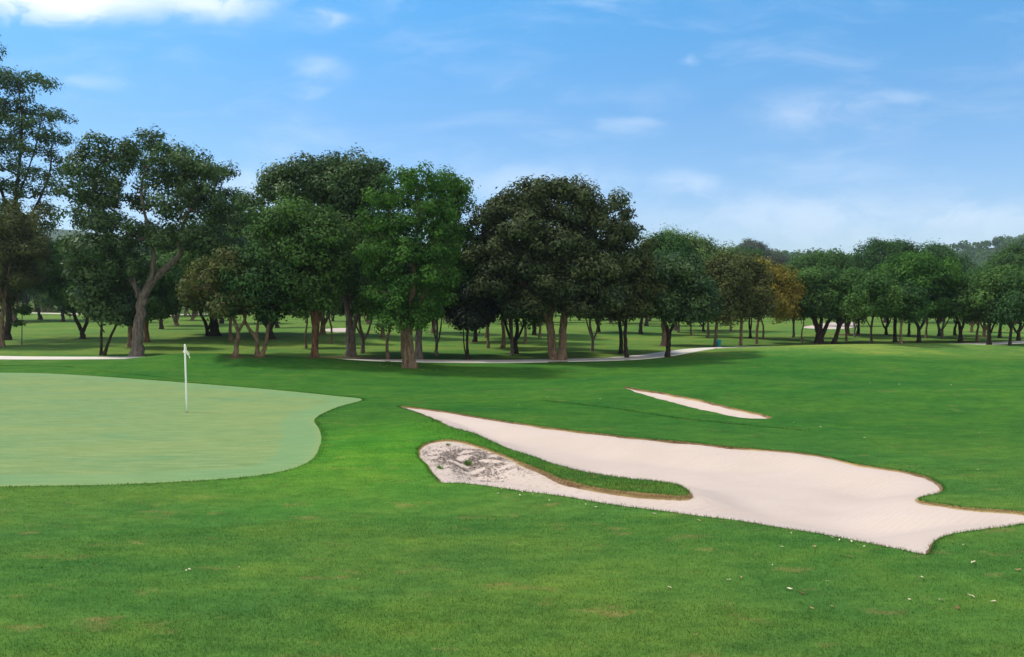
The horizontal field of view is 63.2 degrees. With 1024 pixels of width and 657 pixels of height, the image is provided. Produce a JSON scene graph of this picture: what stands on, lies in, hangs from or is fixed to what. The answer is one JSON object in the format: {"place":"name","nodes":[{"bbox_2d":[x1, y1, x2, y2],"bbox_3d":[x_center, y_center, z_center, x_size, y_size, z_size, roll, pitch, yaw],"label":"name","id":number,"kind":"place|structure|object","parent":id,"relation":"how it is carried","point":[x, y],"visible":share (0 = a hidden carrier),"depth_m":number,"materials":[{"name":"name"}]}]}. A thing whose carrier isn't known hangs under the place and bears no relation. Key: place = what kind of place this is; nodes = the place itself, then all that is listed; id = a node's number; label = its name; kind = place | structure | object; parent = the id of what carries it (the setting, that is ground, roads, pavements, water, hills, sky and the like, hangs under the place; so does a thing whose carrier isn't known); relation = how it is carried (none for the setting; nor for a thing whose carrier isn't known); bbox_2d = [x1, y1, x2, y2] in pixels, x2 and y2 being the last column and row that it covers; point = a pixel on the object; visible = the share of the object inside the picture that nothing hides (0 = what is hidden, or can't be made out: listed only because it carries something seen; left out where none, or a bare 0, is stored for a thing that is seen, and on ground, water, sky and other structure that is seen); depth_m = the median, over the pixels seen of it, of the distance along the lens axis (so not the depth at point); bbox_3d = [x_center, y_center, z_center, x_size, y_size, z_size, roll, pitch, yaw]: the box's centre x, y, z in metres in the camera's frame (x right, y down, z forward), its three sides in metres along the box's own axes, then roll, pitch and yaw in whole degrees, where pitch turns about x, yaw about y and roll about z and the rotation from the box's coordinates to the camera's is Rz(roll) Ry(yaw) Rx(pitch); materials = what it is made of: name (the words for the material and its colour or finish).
{"place":"outdoors","nodes":[
{"label":"outdoors","id":0,"kind":"place"},
{"bbox_2d":[0,228,1023,656],"bbox_3d":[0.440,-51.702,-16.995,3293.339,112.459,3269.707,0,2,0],"label":"grass ground","id":1,"kind":"structure","parent":0,"point":[968,380],"depth_m":14.54,"materials":[{"name":"green plant"}]},
{"bbox_2d":[9,301,34,344],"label":"sapling","id":2,"kind":"object","parent":1,"relation":"on","point":[24,310],"visible":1,"depth_m":61.53,"materials":[{"name":"green plant"}]},
{"bbox_2d":[12,241,36,320],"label":"broadleaf tree","id":3,"kind":"object","parent":1,"relation":"on","point":[20,296],"visible":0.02,"depth_m":125.92,"materials":[{"name":"green plant"}]},
{"bbox_2d":[0,199,57,346],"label":"broadleaf tree","id":4,"kind":"object","parent":1,"relation":"on","point":[15,247],"visible":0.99,"depth_m":59.30,"materials":[{"name":"green plant"}]},
{"bbox_2d":[32,233,43,319],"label":"broadleaf tree","id":5,"kind":"object","parent":1,"relation":"on","point":[40,317],"depth_m":131.78,"materials":[{"name":"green plant"}]},
{"bbox_2d":[0,34,78,339],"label":"broadleaf tree","id":6,"kind":"object","parent":1,"relation":"on","point":[11,140],"visible":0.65,"depth_m":66.27,"materials":[{"name":"green plant"}]},
{"bbox_2d":[25,241,65,321],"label":"broadleaf tree","id":7,"kind":"object","parent":1,"relation":"on","point":[41,303],"visible":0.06,"depth_m":120.32,"materials":[{"name":"green plant"}]},
{"bbox_2d":[33,236,112,338],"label":"tree","id":8,"kind":"object","parent":1,"relation":"on","point":[56,283],"visible":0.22,"depth_m":66.51,"materials":[{"name":"green plant"}]},
{"bbox_2d":[59,257,148,355],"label":"tree","id":9,"kind":"object","parent":1,"relation":"on","point":[95,295],"visible":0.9,"depth_m":50.75,"materials":[{"name":"green plant"}]},
{"bbox_2d":[112,243,150,264],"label":"broadleaf tree","id":10,"kind":"object","parent":1,"relation":"on","point":[142,248],"visible":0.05,"depth_m":176.17,"materials":[{"name":"green plant"}]},
{"bbox_2d":[49,125,247,358],"bbox_3d":[-22.203,-5.083,51.145,11.429,13.878,8.270,0,2,0],"label":"forked tree","id":11,"kind":"object","parent":1,"relation":"on","point":[186,173],"visible":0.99,"depth_m":49.34,"materials":[{"name":"green plant"}]},
{"bbox_2d":[117,258,183,346],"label":"tree","id":12,"kind":"object","parent":1,"relation":"on","point":[161,287],"visible":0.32,"depth_m":58.81,"materials":[{"name":"green plant"}]},
{"bbox_2d":[135,243,181,325],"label":"broadleaf tree","id":13,"kind":"object","parent":1,"relation":"on","point":[175,319],"visible":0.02,"depth_m":104.62,"materials":[{"name":"green plant"}]},
{"bbox_2d":[145,252,176,328],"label":"broadleaf tree","id":14,"kind":"object","parent":1,"relation":"on","point":[161,326],"visible":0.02,"depth_m":92.44,"materials":[{"name":"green plant"}]},
{"bbox_2d":[137,249,199,340],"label":"tree","id":15,"kind":"object","parent":1,"relation":"on","point":[168,309],"visible":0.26,"depth_m":64.14,"materials":[{"name":"green plant"}]},
{"bbox_2d":[0,373,361,485],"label":"putting green","id":16,"kind":"object","parent":1,"relation":"on","point":[61,429],"visible":0.99,"depth_m":22.52,"materials":[{"name":"green plant"}]},
{"bbox_2d":[183,344,189,411],"bbox_3d":[-10.190,1.583,26.086,0.232,2.200,0.118,0,2,-7],"label":"flagstick","id":17,"kind":"object","parent":16,"relation":"on","point":[185,351],"visible":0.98,"depth_m":26.05,"materials":[{"name":"white paint"}]},
{"bbox_2d":[186,307,197,319],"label":"broadleaf tree","id":18,"kind":"object","parent":1,"relation":"on","point":[192,316],"depth_m":127.94,"materials":[{"name":"green plant"}]},
{"bbox_2d":[173,246,259,356],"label":"tree","id":19,"kind":"object","parent":1,"relation":"on","point":[193,292],"visible":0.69,"depth_m":41.26,"materials":[{"name":"green plant"}]},
{"bbox_2d":[169,186,274,335],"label":"broadleaf tree","id":20,"kind":"object","parent":1,"relation":"on","point":[213,326],"visible":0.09,"depth_m":67.38,"materials":[{"name":"green plant"}]},
{"bbox_2d":[191,230,253,341],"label":"broadleaf tree","id":21,"kind":"object","parent":1,"relation":"on","point":[230,324],"visible":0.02,"depth_m":64.14,"materials":[{"name":"green plant"}]},
{"bbox_2d":[208,240,304,356],"bbox_3d":[-12.668,-1.523,42.545,5.276,6.146,4.784,-1,2,-15],"label":"tree","id":22,"kind":"object","parent":1,"relation":"on","point":[267,314],"visible":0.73,"depth_m":41.15,"materials":[{"name":"green plant"}]},
{"bbox_2d":[237,220,276,338],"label":"broadleaf tree","id":23,"kind":"object","parent":1,"relation":"on","point":[246,234],"visible":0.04,"depth_m":65.29,"materials":[{"name":"green plant"}]},
{"bbox_2d":[233,192,364,357],"bbox_3d":[-10.816,-2.740,43.334,6.901,8.788,6.371,0,2,0],"label":"broadleaf tree","id":24,"kind":"object","parent":1,"relation":"on","point":[311,243],"visible":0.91,"depth_m":41.84,"materials":[{"name":"green plant"}]},
{"bbox_2d":[281,307,321,347],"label":"broadleaf tree","id":25,"kind":"object","parent":1,"relation":"on","point":[303,313],"visible":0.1,"depth_m":58.17,"materials":[{"name":"green plant"}]},
{"bbox_2d":[236,142,408,356],"bbox_3d":[-11.038,-4.558,49.913,10.250,12.803,7.876,0,2,0],"label":"broadleaf tree","id":26,"kind":"object","parent":1,"relation":"on","point":[335,179],"visible":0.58,"depth_m":47.66,"materials":[{"name":"green plant"}]},
{"bbox_2d":[319,312,327,334],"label":"broadleaf tree","id":27,"kind":"object","parent":1,"relation":"on","point":[323,320],"depth_m":72.14,"materials":[{"name":"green plant"}]},
{"bbox_2d":[328,309,342,343],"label":"broadleaf tree","id":28,"kind":"object","parent":1,"relation":"on","point":[331,338],"visible":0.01,"depth_m":63.72,"materials":[{"name":"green plant"}]},
{"bbox_2d":[325,328,345,331],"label":"bunker sand","id":29,"kind":"structure","parent":1,"relation":"on","point":[339,329],"depth_m":87.21,"materials":[{"name":"beige sand"}]},
{"bbox_2d":[321,262,386,353],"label":"broadleaf tree","id":30,"kind":"object","parent":1,"relation":"on","point":[359,329],"visible":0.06,"depth_m":52.40,"materials":[{"name":"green plant"}]},
{"bbox_2d":[350,255,410,361],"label":"broadleaf tree","id":31,"kind":"object","parent":1,"relation":"on","point":[362,305],"visible":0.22,"depth_m":47.16,"materials":[{"name":"green plant"}]},
{"bbox_2d":[379,244,414,337],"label":"broadleaf tree","id":32,"kind":"object","parent":1,"relation":"on","point":[382,334],"visible":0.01,"depth_m":70.86,"materials":[{"name":"green plant"}]},
{"bbox_2d":[349,160,465,367],"bbox_3d":[-5.051,-3.061,41.529,5.928,10.395,5.278,0,2,0],"label":"dense tree","id":33,"kind":"object","parent":1,"relation":"on","point":[420,311],"visible":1,"depth_m":40.84,"materials":[{"name":"green plant"}]},
{"bbox_2d":[409,244,449,332],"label":"broadleaf tree","id":34,"kind":"object","parent":1,"relation":"on","point":[434,324],"depth_m":76.62,"materials":[{"name":"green plant"}]},
{"bbox_2d":[409,271,457,355],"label":"broadleaf tree","id":35,"kind":"object","parent":1,"relation":"on","point":[437,337],"visible":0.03,"depth_m":50.88,"materials":[{"name":"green plant"}]},
{"bbox_2d":[409,164,492,359],"bbox_3d":[-3.578,-3.657,47.753,5.194,11.172,4.562,-1,2,-28],"label":"broadleaf tree","id":36,"kind":"object","parent":1,"relation":"on","point":[467,273],"visible":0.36,"depth_m":46.98,"materials":[{"name":"green plant"}]},
{"bbox_2d":[450,272,477,341],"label":"broadleaf tree","id":37,"kind":"object","parent":1,"relation":"on","point":[475,338],"depth_m":66.61,"materials":[{"name":"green plant"}]},
{"bbox_2d":[442,274,502,359],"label":"tree","id":38,"kind":"object","parent":1,"relation":"on","point":[468,311],"visible":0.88,"depth_m":46.34,"materials":[{"name":"black plant"}]},
{"bbox_2d":[486,326,489,347],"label":"broadleaf tree","id":39,"kind":"object","parent":1,"relation":"on","point":[488,344],"visible":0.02,"depth_m":58.52,"materials":[{"name":"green plant"}]},
{"bbox_2d":[497,316,505,348],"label":"broadleaf tree","id":40,"kind":"object","parent":1,"relation":"on","point":[503,345],"visible":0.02,"depth_m":58.55,"materials":[{"name":"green plant"}]},
{"bbox_2d":[492,262,530,355],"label":"broadleaf tree","id":41,"kind":"object","parent":1,"relation":"on","point":[511,353],"visible":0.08,"depth_m":50.53,"materials":[{"name":"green plant"}]},
{"bbox_2d":[16,233,1023,304],"bbox_3d":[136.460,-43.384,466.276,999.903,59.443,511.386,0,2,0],"label":"distant forest","id":42,"kind":"object","parent":1,"relation":"on","point":[978,251],"visible":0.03,"depth_m":613.20,"materials":[{"name":"green plant"}]},
{"bbox_2d":[482,244,559,353],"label":"broadleaf tree","id":43,"kind":"object","parent":1,"relation":"on","point":[538,320],"visible":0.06,"depth_m":52.15,"materials":[{"name":"green plant"}]},
{"bbox_2d":[523,325,526,343],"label":"broadleaf tree","id":44,"kind":"object","parent":1,"relation":"on","point":[525,337],"visible":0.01,"depth_m":63.90,"materials":[{"name":"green plant"}]},
{"bbox_2d":[538,257,558,337],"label":"broadleaf tree","id":45,"kind":"object","parent":1,"relation":"on","point":[539,334],"visible":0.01,"depth_m":71.90,"materials":[{"name":"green plant"}]},
{"bbox_2d":[456,172,649,361],"bbox_3d":[2.259,-3.335,46.647,10.686,10.626,8.169,0,2,0],"label":"mango tree","id":46,"kind":"object","parent":1,"relation":"on","point":[524,222],"visible":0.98,"depth_m":44.81,"materials":[{"name":"green plant"}]},
{"bbox_2d":[559,315,600,351],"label":"broadleaf tree","id":47,"kind":"object","parent":1,"relation":"on","point":[592,336],"visible":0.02,"depth_m":54.67,"materials":[{"name":"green plant"}]},
{"bbox_2d":[600,286,623,353],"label":"tree","id":48,"kind":"object","parent":1,"relation":"on","point":[620,339],"visible":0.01,"depth_m":52.67,"materials":[{"name":"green plant"}]},
{"bbox_2d":[592,232,668,357],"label":"tree","id":49,"kind":"object","parent":1,"relation":"on","point":[634,281],"visible":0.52,"depth_m":48.35,"materials":[{"name":"green plant"}]},
{"bbox_2d":[638,247,642,333],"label":"broadleaf tree","id":50,"kind":"object","parent":1,"relation":"on","point":[640,331],"visible":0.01,"depth_m":78.41,"materials":[{"name":"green plant"}]},
{"bbox_2d":[637,228,698,345],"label":"broadleaf tree","id":51,"kind":"object","parent":1,"relation":"on","point":[672,243],"visible":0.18,"depth_m":59.50,"materials":[{"name":"green plant"}]},
{"bbox_2d":[636,248,725,356],"bbox_3d":[9.973,-1.474,50.026,5.636,6.630,4.948,0,2,0],"label":"broadleaf tree","id":52,"kind":"object","parent":1,"relation":"on","point":[691,294],"visible":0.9,"depth_m":48.84,"materials":[{"name":"green plant"}]},
{"bbox_2d":[641,218,749,330],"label":"broadleaf tree","id":53,"kind":"object","parent":1,"relation":"on","point":[709,249],"visible":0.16,"depth_m":85.46,"materials":[{"name":"green plant"}]},
{"bbox_2d":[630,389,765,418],"bbox_3d":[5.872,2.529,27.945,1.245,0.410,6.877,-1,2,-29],"label":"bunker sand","id":54,"kind":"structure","parent":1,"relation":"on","point":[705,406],"depth_m":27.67,"materials":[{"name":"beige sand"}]},
{"bbox_2d":[625,387,771,418],"bbox_3d":[5.867,2.464,27.941,1.294,0.381,6.903,-1,2,-29],"label":"bunker edge","id":55,"kind":"object","parent":1,"relation":"on","point":[731,408],"visible":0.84,"depth_m":28.04,"materials":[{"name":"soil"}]},
{"bbox_2d":[706,320,709,337],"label":"broadleaf tree","id":56,"kind":"object","parent":1,"relation":"on","point":[708,335],"depth_m":73.00,"materials":[{"name":"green plant"}]},
{"bbox_2d":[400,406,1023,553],"bbox_3d":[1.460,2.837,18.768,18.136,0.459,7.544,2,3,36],"label":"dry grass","id":57,"kind":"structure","parent":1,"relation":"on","point":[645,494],"depth_m":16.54,"materials":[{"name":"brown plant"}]},
{"bbox_2d":[405,407,1023,552],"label":"bunker edge","id":58,"kind":"object","parent":1,"relation":"on","point":[582,487],"visible":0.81,"depth_m":17.15,"materials":[{"name":"soil"}]},
{"bbox_2d":[408,408,1023,553],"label":"bunker sand","id":59,"kind":"structure","parent":1,"relation":"on","point":[814,494],"depth_m":17.16,"materials":[{"name":"beige sand"}]},
{"bbox_2d":[422,443,531,481],"bbox_3d":[-0.729,2.898,18.051,2.659,0.329,3.256,0,2,0],"label":"dead thatch","id":60,"kind":"object","parent":59,"relation":"on","point":[455,452],"visible":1,"depth_m":17.93,"materials":[{"name":"grey plant"}]},
{"bbox_2d":[715,339,720,346],"bbox_3d":[14.536,1.049,58.585,0.420,0.570,0.414,0,2,0],"label":"litter bin","id":61,"kind":"object","parent":1,"relation":"on","point":[718,342],"visible":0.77,"depth_m":58.43,"materials":[{"name":"teal plastic"}]},
{"bbox_2d":[700,247,756,348],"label":"broadleaf tree","id":62,"kind":"object","parent":1,"relation":"on","point":[735,276],"visible":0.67,"depth_m":58.18,"materials":[{"name":"green plant"}]},
{"bbox_2d":[732,317,751,337],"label":"broadleaf tree","id":63,"kind":"object","parent":1,"relation":"on","point":[750,328],"visible":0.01,"depth_m":71.16,"materials":[{"name":"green plant"}]},
{"bbox_2d":[726,249,783,347],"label":"broadleaf tree","id":64,"kind":"object","parent":1,"relation":"on","point":[756,309],"visible":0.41,"depth_m":60.28,"materials":[{"name":"green plant"}]},
{"bbox_2d":[739,244,777,270],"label":"broadleaf tree","id":65,"kind":"object","parent":1,"relation":"on","point":[759,252],"visible":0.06,"depth_m":146.99,"materials":[{"name":"green plant"}]},
{"bbox_2d":[734,237,791,265],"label":"hilltop tree","id":66,"kind":"object","parent":1,"relation":"on","point":[760,246],"visible":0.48,"depth_m":284.31,"materials":[{"name":"grey plant"}]},
{"bbox_2d":[755,254,809,343],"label":"golden tree","id":67,"kind":"object","parent":1,"relation":"on","point":[791,295],"visible":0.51,"depth_m":62.95,"materials":[{"name":"gold plant"}]},
{"bbox_2d":[787,275,794,337],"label":"broadleaf tree","id":68,"kind":"object","parent":1,"relation":"on","point":[793,332],"visible":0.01,"depth_m":72.96,"materials":[{"name":"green plant"}]},
{"bbox_2d":[788,286,817,342],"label":"broadleaf tree","id":69,"kind":"object","parent":1,"relation":"on","point":[802,316],"visible":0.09,"depth_m":65.62,"materials":[{"name":"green plant"}]},
{"bbox_2d":[782,245,857,325],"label":"tree","id":70,"kind":"object","parent":1,"relation":"on","point":[818,259],"visible":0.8,"depth_m":102.89,"materials":[{"name":"green plant"}]},
{"bbox_2d":[804,322,852,328],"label":"bunker sand","id":71,"kind":"structure","parent":1,"relation":"on","point":[832,325],"depth_m":102.96,"materials":[{"name":"beige sand"}]},
{"bbox_2d":[786,261,893,343],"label":"broadleaf tree","id":72,"kind":"object","parent":1,"relation":"on","point":[825,296],"visible":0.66,"depth_m":63.21,"materials":[{"name":"green plant"}]},
{"bbox_2d":[842,268,850,334],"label":"broadleaf tree","id":73,"kind":"object","parent":1,"relation":"on","point":[847,328],"depth_m":77.52,"materials":[{"name":"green plant"}]},
{"bbox_2d":[831,316,867,340],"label":"broadleaf tree","id":74,"kind":"object","parent":1,"relation":"on","point":[845,322],"visible":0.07,"depth_m":67.68,"materials":[{"name":"green plant"}]},
{"bbox_2d":[853,320,857,337],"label":"broadleaf tree","id":75,"kind":"object","parent":1,"relation":"on","point":[854,326],"visible":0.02,"depth_m":74.10,"materials":[{"name":"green plant"}]},
{"bbox_2d":[856,270,864,333],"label":"broadleaf tree","id":76,"kind":"object","parent":1,"relation":"on","point":[858,330],"depth_m":78.72,"materials":[{"name":"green plant"}]},
{"bbox_2d":[828,273,900,343],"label":"broadleaf tree","id":77,"kind":"object","parent":1,"relation":"on","point":[837,332],"visible":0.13,"depth_m":64.17,"materials":[{"name":"green plant"}]},
{"bbox_2d":[841,269,911,343],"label":"broadleaf tree","id":78,"kind":"object","parent":1,"relation":"on","point":[878,294],"visible":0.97,"depth_m":52.96,"materials":[{"name":"green plant"}]},
{"bbox_2d":[872,274,899,334],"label":"broadleaf tree","id":79,"kind":"object","parent":1,"relation":"on","point":[886,326],"visible":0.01,"depth_m":78.27,"materials":[{"name":"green plant"}]},
{"bbox_2d":[841,232,932,322],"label":"broadleaf tree","id":80,"kind":"object","parent":1,"relation":"on","point":[871,254],"visible":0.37,"depth_m":115.36,"materials":[{"name":"green plant"}]},
{"bbox_2d":[877,264,931,341],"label":"broadleaf tree","id":81,"kind":"object","parent":1,"relation":"on","point":[895,330],"visible":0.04,"depth_m":68.20,"materials":[{"name":"green plant"}]},
{"bbox_2d":[898,313,922,336],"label":"broadleaf tree","id":82,"kind":"object","parent":1,"relation":"on","point":[908,333],"visible":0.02,"depth_m":75.45,"materials":[{"name":"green plant"}]},
{"bbox_2d":[892,280,931,343],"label":"broadleaf tree","id":83,"kind":"object","parent":1,"relation":"on","point":[916,301],"visible":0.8,"depth_m":52.99,"materials":[{"name":"green plant"}]},
{"bbox_2d":[871,245,975,342],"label":"broadleaf tree","id":84,"kind":"object","parent":1,"relation":"on","point":[940,279],"visible":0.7,"depth_m":65.26,"materials":[{"name":"green plant"}]},
{"bbox_2d":[925,316,937,337],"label":"broadleaf tree","id":85,"kind":"object","parent":1,"relation":"on","point":[926,335],"visible":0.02,"depth_m":73.49,"materials":[{"name":"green plant"}]},
{"bbox_2d":[935,317,948,338],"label":"broadleaf tree","id":86,"kind":"object","parent":1,"relation":"on","point":[942,330],"visible":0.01,"depth_m":72.37,"materials":[{"name":"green plant"}]},
{"bbox_2d":[931,316,955,335],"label":"broadleaf tree","id":87,"kind":"object","parent":1,"relation":"on","point":[939,330],"visible":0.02,"depth_m":77.27,"materials":[{"name":"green plant"}]},
{"bbox_2d":[919,238,977,321],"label":"broadleaf tree","id":88,"kind":"object","parent":1,"relation":"on","point":[939,250],"visible":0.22,"depth_m":119.32,"materials":[{"name":"green plant"}]},
{"bbox_2d":[942,317,956,335],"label":"broadleaf tree","id":89,"kind":"object","parent":1,"relation":"on","point":[954,329],"visible":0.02,"depth_m":78.97,"materials":[{"name":"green plant"}]},
{"bbox_2d":[935,275,996,341],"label":"broadleaf tree","id":90,"kind":"object","parent":1,"relation":"on","point":[964,320],"visible":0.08,"depth_m":67.20,"materials":[{"name":"green plant"}]},
{"bbox_2d":[962,267,977,331],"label":"broadleaf tree","id":91,"kind":"object","parent":1,"relation":"on","point":[973,324],"visible":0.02,"depth_m":84.73,"materials":[{"name":"green plant"}]},
{"bbox_2d":[960,275,985,341],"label":"broadleaf tree","id":92,"kind":"object","parent":1,"relation":"on","point":[977,330],"visible":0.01,"depth_m":66.99,"materials":[{"name":"green plant"}]},
{"bbox_2d":[967,263,999,337],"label":"broadleaf tree","id":93,"kind":"object","parent":1,"relation":"on","point":[982,326],"visible":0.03,"depth_m":74.73,"materials":[{"name":"green plant"}]},
{"bbox_2d":[947,265,1023,344],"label":"broadleaf tree","id":94,"kind":"object","parent":1,"relation":"on","point":[984,287],"visible":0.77,"depth_m":62.58,"materials":[{"name":"green plant"}]},
{"bbox_2d":[988,269,1001,337],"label":"broadleaf tree","id":95,"kind":"object","parent":1,"relation":"on","point":[999,335],"depth_m":73.28,"materials":[{"name":"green plant"}]},
{"bbox_2d":[967,239,1023,323],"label":"broadleaf tree","id":96,"kind":"object","parent":1,"relation":"on","point":[1012,254],"visible":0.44,"depth_m":110.89,"materials":[{"name":"green plant"}]},
{"bbox_2d":[981,283,1023,345],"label":"broadleaf tree","id":97,"kind":"object","parent":1,"relation":"on","point":[1012,309],"visible":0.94,"depth_m":60.32,"materials":[{"name":"green plant"}]},
{"bbox_2d":[986,261,1023,340],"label":"broadleaf tree","id":98,"kind":"object","parent":1,"relation":"on","point":[1018,331],"visible":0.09,"depth_m":68.16,"materials":[{"name":"green plant"}]},
{"bbox_2d":[0,341,1023,362],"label":"cart path","id":99,"kind":"structure","parent":0,"point":[661,354],"depth_m":49.32,"materials":[{"name":"concrete"}]},
{"bbox_2d":[0,0,1023,362],"label":"sky","id":100,"kind":"structure","parent":0,"point":[789,125],"materials":[{"name":"blue"}]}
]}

